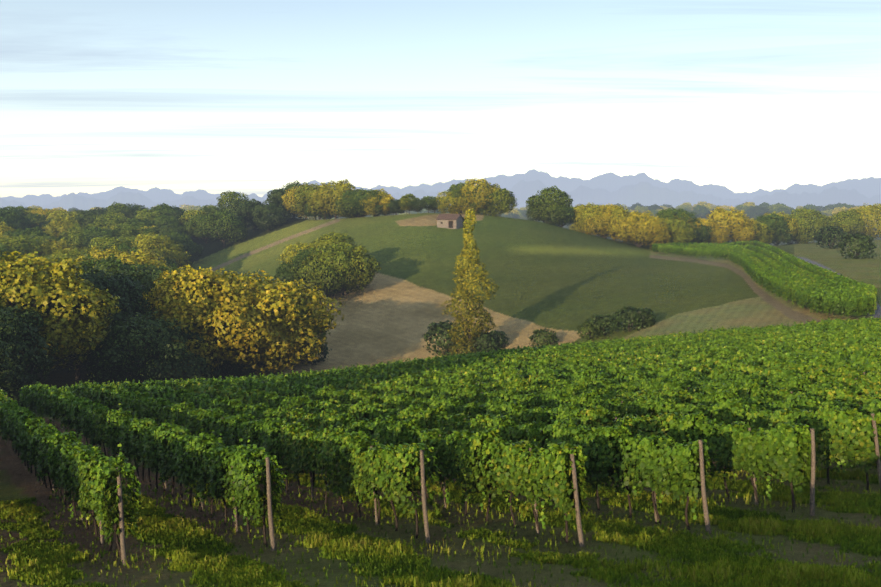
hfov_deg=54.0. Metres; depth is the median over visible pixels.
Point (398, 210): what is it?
tree
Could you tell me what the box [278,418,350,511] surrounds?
vine
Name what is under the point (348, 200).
tree
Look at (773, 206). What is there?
tree
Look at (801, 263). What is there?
vine
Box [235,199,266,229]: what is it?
tree
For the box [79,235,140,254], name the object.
tree
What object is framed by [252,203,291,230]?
tree
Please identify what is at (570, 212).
tree
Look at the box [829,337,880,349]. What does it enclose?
vine
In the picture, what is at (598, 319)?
bush
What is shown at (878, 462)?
vine row end post
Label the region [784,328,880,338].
vine
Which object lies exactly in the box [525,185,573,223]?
tree
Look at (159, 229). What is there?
tree
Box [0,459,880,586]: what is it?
grass
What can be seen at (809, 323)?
vine
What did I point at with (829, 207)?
tree
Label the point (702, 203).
tree
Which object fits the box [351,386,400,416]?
vine
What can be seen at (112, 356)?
bush
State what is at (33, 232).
tree
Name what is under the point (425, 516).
vine row end post
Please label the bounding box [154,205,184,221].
tree
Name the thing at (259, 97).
sky
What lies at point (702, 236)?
tree
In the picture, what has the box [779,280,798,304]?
vine
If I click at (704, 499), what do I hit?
vine row end post
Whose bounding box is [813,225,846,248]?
bush
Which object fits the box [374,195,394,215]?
tree
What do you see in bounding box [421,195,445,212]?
tree
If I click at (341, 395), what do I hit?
vine
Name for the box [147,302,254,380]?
bush
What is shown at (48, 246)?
tree
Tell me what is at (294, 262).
tree
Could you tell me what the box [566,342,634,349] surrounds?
vine
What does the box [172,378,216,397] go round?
vine
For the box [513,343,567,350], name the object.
vine
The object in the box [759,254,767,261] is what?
vine
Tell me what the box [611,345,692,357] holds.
vine
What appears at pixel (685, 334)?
vine
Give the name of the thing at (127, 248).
tree
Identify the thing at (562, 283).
terrain ground
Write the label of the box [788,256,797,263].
vine
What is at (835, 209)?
tree
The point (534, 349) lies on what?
vine
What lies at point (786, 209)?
tree
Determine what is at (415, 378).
vine
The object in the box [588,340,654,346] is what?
vine
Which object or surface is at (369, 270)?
tree
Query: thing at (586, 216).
tree
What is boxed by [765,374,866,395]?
vine
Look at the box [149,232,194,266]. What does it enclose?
tree
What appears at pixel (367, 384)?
vine
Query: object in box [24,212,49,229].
tree
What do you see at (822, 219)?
tree
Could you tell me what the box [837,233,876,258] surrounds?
bush
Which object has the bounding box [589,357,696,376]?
vine
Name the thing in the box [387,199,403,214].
tree
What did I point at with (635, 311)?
bush
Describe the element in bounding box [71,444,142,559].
vine
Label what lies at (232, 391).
vine
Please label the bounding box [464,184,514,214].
tree
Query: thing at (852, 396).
vine
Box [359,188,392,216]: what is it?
tree
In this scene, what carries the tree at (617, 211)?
on the terrain ground at (562, 283)
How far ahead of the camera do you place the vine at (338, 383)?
53.21 m
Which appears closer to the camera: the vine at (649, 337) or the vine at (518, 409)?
the vine at (518, 409)
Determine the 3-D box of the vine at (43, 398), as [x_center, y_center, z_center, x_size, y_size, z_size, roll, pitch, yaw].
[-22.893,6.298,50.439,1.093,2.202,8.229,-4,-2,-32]
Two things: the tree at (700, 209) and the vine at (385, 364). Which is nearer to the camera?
the vine at (385, 364)
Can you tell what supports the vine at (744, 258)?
on the terrain ground at (562, 283)
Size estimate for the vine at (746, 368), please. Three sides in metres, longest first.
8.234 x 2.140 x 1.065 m
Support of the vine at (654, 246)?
on the terrain ground at (562, 283)
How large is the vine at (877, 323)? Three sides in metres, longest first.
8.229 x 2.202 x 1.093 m
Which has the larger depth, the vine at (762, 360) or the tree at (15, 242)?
the tree at (15, 242)
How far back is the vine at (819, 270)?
138.66 m
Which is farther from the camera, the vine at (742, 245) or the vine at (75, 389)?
the vine at (742, 245)
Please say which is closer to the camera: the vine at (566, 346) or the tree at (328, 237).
the vine at (566, 346)
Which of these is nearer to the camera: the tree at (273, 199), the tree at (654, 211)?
the tree at (273, 199)
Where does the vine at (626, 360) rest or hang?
on the terrain ground at (562, 283)
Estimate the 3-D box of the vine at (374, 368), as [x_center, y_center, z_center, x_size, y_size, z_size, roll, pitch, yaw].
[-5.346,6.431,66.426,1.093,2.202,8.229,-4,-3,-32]
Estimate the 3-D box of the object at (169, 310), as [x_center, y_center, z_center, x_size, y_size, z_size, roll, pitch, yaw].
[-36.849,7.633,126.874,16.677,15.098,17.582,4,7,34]
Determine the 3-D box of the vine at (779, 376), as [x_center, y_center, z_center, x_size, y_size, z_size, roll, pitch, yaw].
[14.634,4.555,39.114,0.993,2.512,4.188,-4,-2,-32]
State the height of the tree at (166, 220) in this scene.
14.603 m
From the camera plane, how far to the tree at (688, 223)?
306.03 m
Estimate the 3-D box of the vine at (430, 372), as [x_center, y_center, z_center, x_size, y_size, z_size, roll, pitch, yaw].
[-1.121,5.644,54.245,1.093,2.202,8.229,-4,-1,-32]
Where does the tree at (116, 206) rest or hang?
on the terrain ground at (562, 283)
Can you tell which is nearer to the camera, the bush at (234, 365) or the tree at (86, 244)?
the bush at (234, 365)
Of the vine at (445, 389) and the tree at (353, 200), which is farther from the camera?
the tree at (353, 200)
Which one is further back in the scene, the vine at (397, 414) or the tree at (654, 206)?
the tree at (654, 206)
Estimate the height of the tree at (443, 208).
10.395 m
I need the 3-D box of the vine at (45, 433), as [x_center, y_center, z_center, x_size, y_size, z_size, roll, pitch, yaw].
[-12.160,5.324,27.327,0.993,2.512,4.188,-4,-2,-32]
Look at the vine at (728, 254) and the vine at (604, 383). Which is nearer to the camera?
the vine at (604, 383)
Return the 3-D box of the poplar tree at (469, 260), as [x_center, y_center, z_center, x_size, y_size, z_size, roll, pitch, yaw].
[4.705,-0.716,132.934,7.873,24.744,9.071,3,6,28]
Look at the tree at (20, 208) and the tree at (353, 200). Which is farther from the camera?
the tree at (20, 208)
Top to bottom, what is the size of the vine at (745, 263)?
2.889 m
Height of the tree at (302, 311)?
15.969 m
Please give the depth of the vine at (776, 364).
47.39 m
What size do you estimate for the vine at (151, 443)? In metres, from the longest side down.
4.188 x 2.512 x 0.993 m
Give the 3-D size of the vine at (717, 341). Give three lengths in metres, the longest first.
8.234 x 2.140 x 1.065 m
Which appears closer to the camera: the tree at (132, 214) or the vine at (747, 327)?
the vine at (747, 327)
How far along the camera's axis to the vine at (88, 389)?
53.80 m
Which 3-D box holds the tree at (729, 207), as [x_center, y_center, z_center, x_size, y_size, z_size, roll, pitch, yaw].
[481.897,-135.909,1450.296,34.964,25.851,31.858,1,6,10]
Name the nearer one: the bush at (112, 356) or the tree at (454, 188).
the bush at (112, 356)
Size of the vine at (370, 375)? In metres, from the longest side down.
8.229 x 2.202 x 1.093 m
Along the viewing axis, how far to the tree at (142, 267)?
182.38 m
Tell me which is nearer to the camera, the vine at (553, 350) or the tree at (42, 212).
the vine at (553, 350)
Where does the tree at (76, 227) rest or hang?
on the terrain ground at (562, 283)
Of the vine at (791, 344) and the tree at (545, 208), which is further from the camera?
the tree at (545, 208)
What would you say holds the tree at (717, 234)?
on the terrain ground at (562, 283)
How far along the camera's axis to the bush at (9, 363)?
93.14 m
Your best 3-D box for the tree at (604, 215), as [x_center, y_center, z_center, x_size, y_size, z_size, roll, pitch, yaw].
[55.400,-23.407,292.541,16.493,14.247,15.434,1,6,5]
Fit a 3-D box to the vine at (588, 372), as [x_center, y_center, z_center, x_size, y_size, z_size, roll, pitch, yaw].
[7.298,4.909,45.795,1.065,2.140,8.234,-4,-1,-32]
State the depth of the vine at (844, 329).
71.45 m
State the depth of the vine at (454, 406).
32.64 m
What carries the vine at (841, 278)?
on the terrain ground at (562, 283)
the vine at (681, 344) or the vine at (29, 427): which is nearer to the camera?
the vine at (29, 427)
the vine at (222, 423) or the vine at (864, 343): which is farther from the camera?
the vine at (864, 343)
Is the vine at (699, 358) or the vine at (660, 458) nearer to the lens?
the vine at (660, 458)
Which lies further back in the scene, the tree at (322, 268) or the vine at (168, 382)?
the tree at (322, 268)
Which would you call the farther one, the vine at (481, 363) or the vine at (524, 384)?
the vine at (481, 363)
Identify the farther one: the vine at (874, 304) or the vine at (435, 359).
the vine at (874, 304)
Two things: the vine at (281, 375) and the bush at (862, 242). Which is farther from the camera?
the bush at (862, 242)
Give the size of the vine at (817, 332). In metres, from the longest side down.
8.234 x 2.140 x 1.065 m
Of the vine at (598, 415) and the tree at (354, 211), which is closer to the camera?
the vine at (598, 415)
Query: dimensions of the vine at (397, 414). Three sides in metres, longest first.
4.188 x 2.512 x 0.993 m
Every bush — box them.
[77,310,217,383]
[295,343,331,365]
[422,320,467,355]
[450,331,499,353]
[473,330,509,351]
[529,328,558,346]
[577,321,605,339]
[586,314,618,335]
[610,306,655,331]
[629,312,657,326]
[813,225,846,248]
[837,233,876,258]
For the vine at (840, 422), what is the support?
on the terrain ground at (562, 283)
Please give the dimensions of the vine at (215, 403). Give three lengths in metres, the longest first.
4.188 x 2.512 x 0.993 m
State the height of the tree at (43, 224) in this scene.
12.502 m
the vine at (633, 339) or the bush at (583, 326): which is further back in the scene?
the bush at (583, 326)
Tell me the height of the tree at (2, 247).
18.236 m
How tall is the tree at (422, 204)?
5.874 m
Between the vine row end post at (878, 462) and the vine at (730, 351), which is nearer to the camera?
the vine row end post at (878, 462)
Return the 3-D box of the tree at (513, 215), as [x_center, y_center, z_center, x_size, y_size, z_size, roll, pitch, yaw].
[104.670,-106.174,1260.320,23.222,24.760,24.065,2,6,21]
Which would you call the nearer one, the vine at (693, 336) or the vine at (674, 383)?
the vine at (674, 383)
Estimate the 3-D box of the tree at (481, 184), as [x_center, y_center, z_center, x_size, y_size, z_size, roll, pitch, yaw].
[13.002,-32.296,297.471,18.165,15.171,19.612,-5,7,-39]
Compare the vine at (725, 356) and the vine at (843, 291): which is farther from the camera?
the vine at (843, 291)
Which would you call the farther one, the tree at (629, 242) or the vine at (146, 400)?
the tree at (629, 242)
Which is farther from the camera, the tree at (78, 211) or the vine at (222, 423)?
the tree at (78, 211)
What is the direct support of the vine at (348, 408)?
on the terrain ground at (562, 283)
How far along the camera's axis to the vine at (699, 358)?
52.77 m
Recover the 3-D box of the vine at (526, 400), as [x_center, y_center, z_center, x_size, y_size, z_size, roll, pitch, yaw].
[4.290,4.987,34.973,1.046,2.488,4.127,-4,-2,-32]
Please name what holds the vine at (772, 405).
on the terrain ground at (562, 283)
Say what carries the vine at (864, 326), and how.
on the terrain ground at (562, 283)
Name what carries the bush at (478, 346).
on the terrain ground at (562, 283)
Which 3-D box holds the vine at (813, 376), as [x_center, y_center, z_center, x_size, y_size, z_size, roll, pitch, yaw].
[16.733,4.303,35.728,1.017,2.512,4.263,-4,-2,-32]
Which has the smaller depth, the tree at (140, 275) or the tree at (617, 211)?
the tree at (140, 275)
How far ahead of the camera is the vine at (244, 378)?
65.77 m
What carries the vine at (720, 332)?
on the terrain ground at (562, 283)
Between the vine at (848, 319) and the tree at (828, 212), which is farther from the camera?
the tree at (828, 212)
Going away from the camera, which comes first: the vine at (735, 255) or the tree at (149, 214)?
the vine at (735, 255)
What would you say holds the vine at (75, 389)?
on the terrain ground at (562, 283)
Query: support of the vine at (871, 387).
on the terrain ground at (562, 283)
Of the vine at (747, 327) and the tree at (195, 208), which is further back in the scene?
the tree at (195, 208)
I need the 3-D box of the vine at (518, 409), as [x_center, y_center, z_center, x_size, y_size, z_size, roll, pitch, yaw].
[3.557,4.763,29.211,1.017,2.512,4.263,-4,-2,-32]
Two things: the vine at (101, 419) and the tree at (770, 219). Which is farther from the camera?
the tree at (770, 219)
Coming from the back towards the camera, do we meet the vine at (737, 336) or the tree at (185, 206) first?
the tree at (185, 206)
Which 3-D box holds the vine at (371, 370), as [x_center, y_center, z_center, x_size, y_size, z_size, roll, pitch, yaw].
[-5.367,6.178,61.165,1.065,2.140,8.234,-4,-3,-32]
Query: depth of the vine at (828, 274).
128.92 m
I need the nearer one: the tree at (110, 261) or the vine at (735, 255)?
the tree at (110, 261)
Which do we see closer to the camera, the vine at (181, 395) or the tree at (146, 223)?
the vine at (181, 395)
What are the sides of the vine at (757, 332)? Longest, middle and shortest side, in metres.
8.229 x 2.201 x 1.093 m
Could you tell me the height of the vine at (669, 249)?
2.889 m
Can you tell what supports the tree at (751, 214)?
on the terrain ground at (562, 283)
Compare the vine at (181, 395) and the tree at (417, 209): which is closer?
the vine at (181, 395)
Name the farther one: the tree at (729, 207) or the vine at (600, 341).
the tree at (729, 207)
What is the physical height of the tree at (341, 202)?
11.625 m
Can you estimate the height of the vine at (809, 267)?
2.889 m
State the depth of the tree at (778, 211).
1229.32 m
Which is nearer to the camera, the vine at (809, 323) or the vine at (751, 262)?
the vine at (809, 323)
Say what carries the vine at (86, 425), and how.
on the terrain ground at (562, 283)
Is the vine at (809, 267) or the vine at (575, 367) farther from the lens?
the vine at (809, 267)
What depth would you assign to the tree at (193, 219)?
349.58 m
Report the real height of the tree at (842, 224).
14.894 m
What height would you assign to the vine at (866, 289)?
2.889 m
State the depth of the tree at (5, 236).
282.75 m
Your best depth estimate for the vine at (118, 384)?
57.88 m
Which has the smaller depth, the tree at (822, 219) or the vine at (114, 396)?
the vine at (114, 396)
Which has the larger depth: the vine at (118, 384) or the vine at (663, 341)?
the vine at (663, 341)
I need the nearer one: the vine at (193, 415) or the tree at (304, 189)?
the vine at (193, 415)
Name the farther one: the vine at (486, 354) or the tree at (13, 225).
the tree at (13, 225)
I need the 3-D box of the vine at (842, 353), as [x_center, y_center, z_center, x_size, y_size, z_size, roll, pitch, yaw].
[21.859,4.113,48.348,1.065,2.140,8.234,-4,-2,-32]
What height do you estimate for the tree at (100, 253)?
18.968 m
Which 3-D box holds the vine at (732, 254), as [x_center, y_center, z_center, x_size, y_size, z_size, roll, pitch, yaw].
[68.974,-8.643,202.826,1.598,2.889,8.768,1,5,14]
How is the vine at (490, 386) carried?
on the terrain ground at (562, 283)
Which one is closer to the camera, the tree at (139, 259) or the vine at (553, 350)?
the vine at (553, 350)
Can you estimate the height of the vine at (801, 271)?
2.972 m
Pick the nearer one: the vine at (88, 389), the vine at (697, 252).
the vine at (88, 389)
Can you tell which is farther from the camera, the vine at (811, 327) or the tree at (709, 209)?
the tree at (709, 209)
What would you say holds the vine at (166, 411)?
on the terrain ground at (562, 283)
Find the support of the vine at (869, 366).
on the terrain ground at (562, 283)
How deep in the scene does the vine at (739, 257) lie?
186.21 m
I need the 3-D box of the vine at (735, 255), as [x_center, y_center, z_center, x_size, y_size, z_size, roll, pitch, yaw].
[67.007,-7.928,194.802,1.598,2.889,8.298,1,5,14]
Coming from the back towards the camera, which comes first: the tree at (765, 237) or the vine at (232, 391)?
the tree at (765, 237)
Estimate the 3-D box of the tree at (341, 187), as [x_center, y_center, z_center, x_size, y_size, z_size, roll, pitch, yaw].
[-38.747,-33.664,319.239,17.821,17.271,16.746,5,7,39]
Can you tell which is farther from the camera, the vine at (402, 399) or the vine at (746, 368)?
the vine at (746, 368)
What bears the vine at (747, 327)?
on the terrain ground at (562, 283)
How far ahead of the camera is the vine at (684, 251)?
238.23 m
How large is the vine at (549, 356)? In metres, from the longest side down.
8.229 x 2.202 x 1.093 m
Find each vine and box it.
[0,390,17,439]
[0,396,26,455]
[6,407,35,472]
[18,415,53,487]
[19,381,38,413]
[31,419,75,504]
[32,382,62,422]
[47,429,93,528]
[50,386,88,437]
[64,381,90,402]
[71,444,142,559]
[73,398,104,448]
[79,380,111,404]
[91,403,123,456]
[102,382,144,418]
[103,379,132,387]
[108,410,153,481]
[125,379,162,405]
[130,416,183,496]
[131,390,162,420]
[145,378,179,388]
[150,394,187,425]
[154,384,205,424]
[159,424,228,517]
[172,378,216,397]
[173,401,210,436]
[191,376,228,384]
[192,392,230,415]
[200,404,254,449]
[202,433,285,546]
[208,381,268,414]
[218,397,257,421]
[221,373,254,381]
[222,375,271,401]
[236,411,298,491]
[248,399,294,459]
[252,373,296,385]
[256,371,286,377]
[256,390,295,421]
[264,378,327,402]
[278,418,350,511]
[284,370,334,384]
[285,403,341,473]
[286,393,330,414]
[294,373,352,396]
[297,367,339,374]
[316,384,359,404]
[320,396,376,421]
[328,369,387,383]
[329,409,408,464]
[332,424,440,537]
[336,365,392,375]
[344,362,393,371]
[345,375,423,408]
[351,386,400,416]
[353,361,398,367]
[362,400,434,442]
[383,371,459,390]
[383,417,482,514]
[388,366,459,383]
[392,389,446,428]
[393,362,454,377]
[395,358,451,366]
[399,356,449,363]
[401,354,447,361]
[414,405,498,462]
[415,380,465,407]
[442,392,509,434]
[447,352,507,360]
[448,354,513,365]
[449,350,502,357]
[450,358,522,369]
[451,362,533,378]
[452,369,546,389]
[454,374,509,398]
[456,381,520,415]
[457,426,588,542]
[469,346,524,354]
[484,410,593,498]
[493,345,547,352]
[499,348,567,355]
[499,378,560,406]
[500,396,589,456]
[507,351,579,361]
[510,385,581,418]
[511,354,594,367]
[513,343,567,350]
[518,359,612,375]
[523,346,591,354]
[525,366,633,385]
[534,341,587,347]
[537,374,598,392]
[544,344,612,350]
[553,381,624,418]
[564,348,647,359]
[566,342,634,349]
[567,337,622,344]
[568,390,660,436]
[570,421,710,529]
[573,400,686,480]
[577,352,670,367]
[585,337,640,342]
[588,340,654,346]
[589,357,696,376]
[590,346,671,356]
[591,374,662,415]
[604,364,729,382]
[607,339,673,344]
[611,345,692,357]
[616,383,701,428]
[617,333,673,339]
[623,336,688,342]
[627,369,703,390]
[631,342,711,351]
[641,334,707,340]
[641,352,747,365]
[646,331,687,336]
[646,394,755,472]
[651,340,730,347]
[652,244,676,251]
[654,376,740,398]
[655,244,669,253]
[656,244,669,251]
[657,332,724,338]
[663,356,784,372]
[664,411,815,512]
[667,245,679,254]
[667,348,767,362]
[670,337,751,347]
[671,245,682,254]
[673,331,739,336]
[680,246,692,256]
[688,327,753,334]
[689,336,768,342]
[689,345,789,354]
[690,360,834,382]
[691,387,797,421]
[692,248,711,257]
[692,371,774,396]
[705,325,768,332]
[706,333,785,339]
[710,248,730,259]
[710,341,811,351]
[717,324,781,329]
[722,244,748,247]
[722,367,805,388]
[725,329,801,337]
[727,250,732,259]
[727,380,834,446]
[730,250,736,261]
[733,252,739,264]
[733,338,831,348]
[736,253,744,266]
[740,327,817,334]
[741,256,748,268]
[743,259,750,272]
[743,351,880,365]
[746,260,754,275]
[746,398,880,489]
[749,263,758,280]
[749,334,849,344]
[752,324,830,332]
[753,267,765,285]
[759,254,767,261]
[759,271,773,289]
[763,256,773,264]
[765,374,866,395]
[766,349,880,360]
[767,275,784,296]
[767,321,845,329]
[767,331,866,342]
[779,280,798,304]
[781,319,855,327]
[781,356,880,376]
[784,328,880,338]
[786,392,880,469]
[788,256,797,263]
[792,344,880,357]
[793,257,800,265]
[794,266,807,275]
[794,280,814,287]
[794,285,823,312]
[794,318,868,324]
[794,368,880,386]
[798,260,809,269]
[800,327,873,335]
[802,278,821,286]
[804,263,817,271]
[807,318,880,322]
[808,285,831,310]
[810,341,879,354]
[813,265,829,276]
[814,292,862,316]
[815,325,880,332]
[821,316,880,321]
[823,270,840,278]
[825,291,873,315]
[826,384,880,446]
[827,361,880,381]
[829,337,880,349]
[830,323,879,329]
[831,280,855,289]
[834,274,851,282]
[834,287,869,294]
[845,278,865,286]
[846,335,876,345]
[847,285,876,293]
[847,321,880,326]
[858,378,880,395]
[859,282,877,300]
[859,319,880,325]
[863,291,876,315]
[867,330,880,338]
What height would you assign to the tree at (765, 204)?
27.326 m
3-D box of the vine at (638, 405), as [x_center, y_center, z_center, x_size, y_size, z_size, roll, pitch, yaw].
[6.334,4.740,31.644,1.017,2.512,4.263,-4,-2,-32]
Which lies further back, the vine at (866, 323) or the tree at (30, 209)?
the tree at (30, 209)
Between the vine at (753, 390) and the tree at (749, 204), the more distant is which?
the tree at (749, 204)
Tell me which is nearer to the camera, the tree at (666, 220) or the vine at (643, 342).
the vine at (643, 342)
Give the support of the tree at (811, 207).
on the terrain ground at (562, 283)
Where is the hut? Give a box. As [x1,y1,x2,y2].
[436,214,463,228]
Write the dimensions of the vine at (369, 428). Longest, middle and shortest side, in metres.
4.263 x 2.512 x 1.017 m
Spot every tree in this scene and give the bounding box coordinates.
[0,208,32,227]
[0,217,15,229]
[0,222,16,235]
[0,234,44,258]
[0,235,11,239]
[0,245,17,257]
[0,250,121,384]
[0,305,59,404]
[3,226,49,242]
[6,206,28,216]
[7,222,30,231]
[14,261,157,379]
[17,238,57,254]
[19,258,90,273]
[21,207,42,216]
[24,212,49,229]
[29,239,78,255]
[31,208,54,224]
[36,235,63,246]
[38,220,66,237]
[39,248,83,262]
[41,216,79,236]
[45,209,90,230]
[47,208,67,215]
[51,263,161,367]
[58,223,97,238]
[62,231,89,247]
[69,209,87,215]
[74,211,108,226]
[75,245,129,264]
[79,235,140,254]
[81,253,148,285]
[82,226,116,245]
[82,234,118,248]
[85,207,107,215]
[88,213,140,231]
[95,249,170,274]
[101,242,139,252]
[104,202,132,217]
[104,222,156,238]
[107,210,123,225]
[107,213,126,226]
[110,203,144,217]
[116,206,147,218]
[119,235,153,250]
[122,232,193,268]
[127,217,157,231]
[127,261,192,278]
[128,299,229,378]
[132,270,344,378]
[134,208,161,224]
[134,250,177,267]
[142,264,304,379]
[147,266,218,282]
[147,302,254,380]
[149,224,184,235]
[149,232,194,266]
[151,203,172,215]
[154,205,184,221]
[154,214,187,238]
[165,210,191,231]
[167,231,203,258]
[179,205,195,209]
[179,209,205,239]
[184,214,227,242]
[187,205,201,209]
[195,209,247,247]
[198,204,224,220]
[216,191,248,208]
[222,198,252,226]
[233,292,331,373]
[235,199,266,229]
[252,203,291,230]
[262,188,304,221]
[274,248,339,293]
[275,180,301,216]
[276,241,349,272]
[281,184,315,218]
[286,242,363,297]
[289,182,322,219]
[303,200,333,219]
[307,187,340,218]
[310,179,355,218]
[310,240,380,294]
[311,232,370,264]
[333,189,367,217]
[337,194,357,217]
[337,204,351,217]
[338,192,371,217]
[340,193,369,217]
[355,189,387,215]
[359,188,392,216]
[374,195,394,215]
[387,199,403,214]
[387,201,404,214]
[398,193,418,213]
[398,198,410,212]
[407,199,424,211]
[420,197,436,212]
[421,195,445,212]
[436,190,477,213]
[441,208,499,355]
[445,181,477,212]
[448,178,500,214]
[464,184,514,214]
[475,189,518,216]
[503,210,518,215]
[506,213,519,218]
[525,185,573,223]
[528,198,568,225]
[544,204,575,226]
[567,207,605,233]
[571,202,602,233]
[581,203,629,237]
[593,204,640,242]
[603,210,670,249]
[622,223,652,246]
[630,203,642,209]
[634,205,649,212]
[643,219,696,248]
[645,209,658,216]
[646,218,686,242]
[647,204,663,209]
[654,209,709,242]
[660,207,712,243]
[667,212,700,242]
[676,204,691,209]
[686,210,699,218]
[692,201,715,210]
[693,204,709,218]
[697,217,729,242]
[701,205,712,218]
[706,206,758,242]
[719,205,735,212]
[728,218,774,243]
[733,204,748,211]
[742,202,755,206]
[743,211,755,218]
[744,213,792,245]
[745,205,769,219]
[759,202,770,210]
[763,211,798,244]
[766,204,789,212]
[769,207,793,213]
[774,209,789,214]
[774,214,815,243]
[790,208,838,242]
[803,204,816,210]
[809,216,850,241]
[822,204,838,215]
[822,209,833,216]
[831,207,848,213]
[831,209,865,234]
[836,203,851,208]
[844,203,880,239]
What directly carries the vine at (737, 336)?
on the terrain ground at (562, 283)
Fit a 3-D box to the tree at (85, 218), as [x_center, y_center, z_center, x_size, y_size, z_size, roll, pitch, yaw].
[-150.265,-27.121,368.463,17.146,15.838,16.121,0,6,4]
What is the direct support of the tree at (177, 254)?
on the terrain ground at (562, 283)
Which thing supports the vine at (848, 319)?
on the terrain ground at (562, 283)
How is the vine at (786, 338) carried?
on the terrain ground at (562, 283)
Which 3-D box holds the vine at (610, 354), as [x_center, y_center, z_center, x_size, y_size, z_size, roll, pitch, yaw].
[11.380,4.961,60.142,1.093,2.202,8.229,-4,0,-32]
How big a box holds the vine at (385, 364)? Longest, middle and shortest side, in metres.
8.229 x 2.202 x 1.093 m
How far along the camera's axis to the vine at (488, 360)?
62.45 m
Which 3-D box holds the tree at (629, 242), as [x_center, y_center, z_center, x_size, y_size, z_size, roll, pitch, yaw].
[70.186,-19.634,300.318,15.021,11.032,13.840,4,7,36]
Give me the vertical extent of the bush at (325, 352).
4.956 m
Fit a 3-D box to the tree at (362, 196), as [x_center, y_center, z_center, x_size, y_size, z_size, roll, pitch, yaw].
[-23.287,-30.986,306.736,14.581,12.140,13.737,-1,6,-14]
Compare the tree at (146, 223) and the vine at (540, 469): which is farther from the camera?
the tree at (146, 223)
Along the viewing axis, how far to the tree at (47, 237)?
288.53 m
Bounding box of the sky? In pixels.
[0,0,880,197]
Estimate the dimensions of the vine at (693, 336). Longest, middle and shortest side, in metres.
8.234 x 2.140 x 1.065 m
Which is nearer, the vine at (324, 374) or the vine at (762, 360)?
the vine at (762, 360)
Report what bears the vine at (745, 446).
on the terrain ground at (562, 283)
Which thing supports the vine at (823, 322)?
on the terrain ground at (562, 283)
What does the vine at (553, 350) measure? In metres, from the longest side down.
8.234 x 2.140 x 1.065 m
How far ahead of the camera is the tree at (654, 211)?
1265.40 m
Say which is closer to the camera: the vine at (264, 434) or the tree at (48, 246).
the vine at (264, 434)
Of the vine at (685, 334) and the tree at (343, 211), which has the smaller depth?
the vine at (685, 334)
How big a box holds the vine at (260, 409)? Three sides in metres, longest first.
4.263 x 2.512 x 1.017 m
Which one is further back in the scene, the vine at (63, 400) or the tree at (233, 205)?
the tree at (233, 205)
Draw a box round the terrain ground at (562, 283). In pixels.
[0,169,880,586]
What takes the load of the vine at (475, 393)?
on the terrain ground at (562, 283)
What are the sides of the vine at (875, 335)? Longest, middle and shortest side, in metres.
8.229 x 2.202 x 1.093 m
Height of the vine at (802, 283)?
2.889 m
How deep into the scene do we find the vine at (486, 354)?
72.67 m
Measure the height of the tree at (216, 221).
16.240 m
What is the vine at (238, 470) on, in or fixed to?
on the terrain ground at (562, 283)
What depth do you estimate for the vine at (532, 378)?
46.76 m
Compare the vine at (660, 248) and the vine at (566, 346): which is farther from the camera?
the vine at (660, 248)
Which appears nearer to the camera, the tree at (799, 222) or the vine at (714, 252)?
the vine at (714, 252)
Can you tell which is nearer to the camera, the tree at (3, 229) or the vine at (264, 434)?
the vine at (264, 434)
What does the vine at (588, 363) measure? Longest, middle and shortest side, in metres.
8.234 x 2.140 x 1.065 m
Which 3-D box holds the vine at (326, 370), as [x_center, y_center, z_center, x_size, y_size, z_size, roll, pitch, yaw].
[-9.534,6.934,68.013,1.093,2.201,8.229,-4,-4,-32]
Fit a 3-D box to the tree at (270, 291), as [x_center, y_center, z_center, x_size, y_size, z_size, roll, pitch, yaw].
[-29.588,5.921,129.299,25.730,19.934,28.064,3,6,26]
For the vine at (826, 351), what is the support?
on the terrain ground at (562, 283)
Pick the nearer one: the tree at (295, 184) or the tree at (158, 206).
the tree at (295, 184)
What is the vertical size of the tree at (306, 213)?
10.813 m
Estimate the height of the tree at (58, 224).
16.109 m
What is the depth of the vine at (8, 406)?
37.71 m
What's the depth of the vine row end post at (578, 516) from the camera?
18.67 m
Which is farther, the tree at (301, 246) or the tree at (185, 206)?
the tree at (185, 206)
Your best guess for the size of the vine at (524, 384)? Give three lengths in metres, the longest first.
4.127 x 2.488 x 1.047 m
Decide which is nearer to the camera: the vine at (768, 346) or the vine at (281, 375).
the vine at (768, 346)
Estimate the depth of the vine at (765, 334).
74.77 m
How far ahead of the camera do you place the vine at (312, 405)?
38.08 m
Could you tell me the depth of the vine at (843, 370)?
38.25 m
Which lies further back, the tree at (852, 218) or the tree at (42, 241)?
the tree at (852, 218)
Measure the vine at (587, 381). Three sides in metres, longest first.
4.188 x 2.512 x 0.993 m
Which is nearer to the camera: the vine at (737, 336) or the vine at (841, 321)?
the vine at (737, 336)
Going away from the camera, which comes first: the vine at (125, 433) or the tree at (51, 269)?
the vine at (125, 433)
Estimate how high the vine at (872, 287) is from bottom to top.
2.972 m
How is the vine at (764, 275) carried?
on the terrain ground at (562, 283)
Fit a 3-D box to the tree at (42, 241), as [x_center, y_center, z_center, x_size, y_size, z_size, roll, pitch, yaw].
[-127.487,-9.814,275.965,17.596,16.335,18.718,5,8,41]
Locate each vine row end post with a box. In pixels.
[116,467,126,564]
[266,457,275,550]
[420,450,430,542]
[569,448,584,546]
[698,440,710,533]
[810,428,815,515]
[871,413,880,490]
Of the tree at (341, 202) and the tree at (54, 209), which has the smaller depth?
the tree at (341, 202)
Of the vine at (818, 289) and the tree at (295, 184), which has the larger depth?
the tree at (295, 184)
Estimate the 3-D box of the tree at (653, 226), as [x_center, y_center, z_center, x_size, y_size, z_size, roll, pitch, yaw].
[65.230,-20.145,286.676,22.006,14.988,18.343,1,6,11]
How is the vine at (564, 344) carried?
on the terrain ground at (562, 283)
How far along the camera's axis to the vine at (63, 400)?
43.35 m
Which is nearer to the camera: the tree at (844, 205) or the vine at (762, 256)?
the vine at (762, 256)
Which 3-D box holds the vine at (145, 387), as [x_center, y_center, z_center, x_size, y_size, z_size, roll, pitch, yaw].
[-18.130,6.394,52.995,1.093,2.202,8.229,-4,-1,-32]
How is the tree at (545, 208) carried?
on the terrain ground at (562, 283)

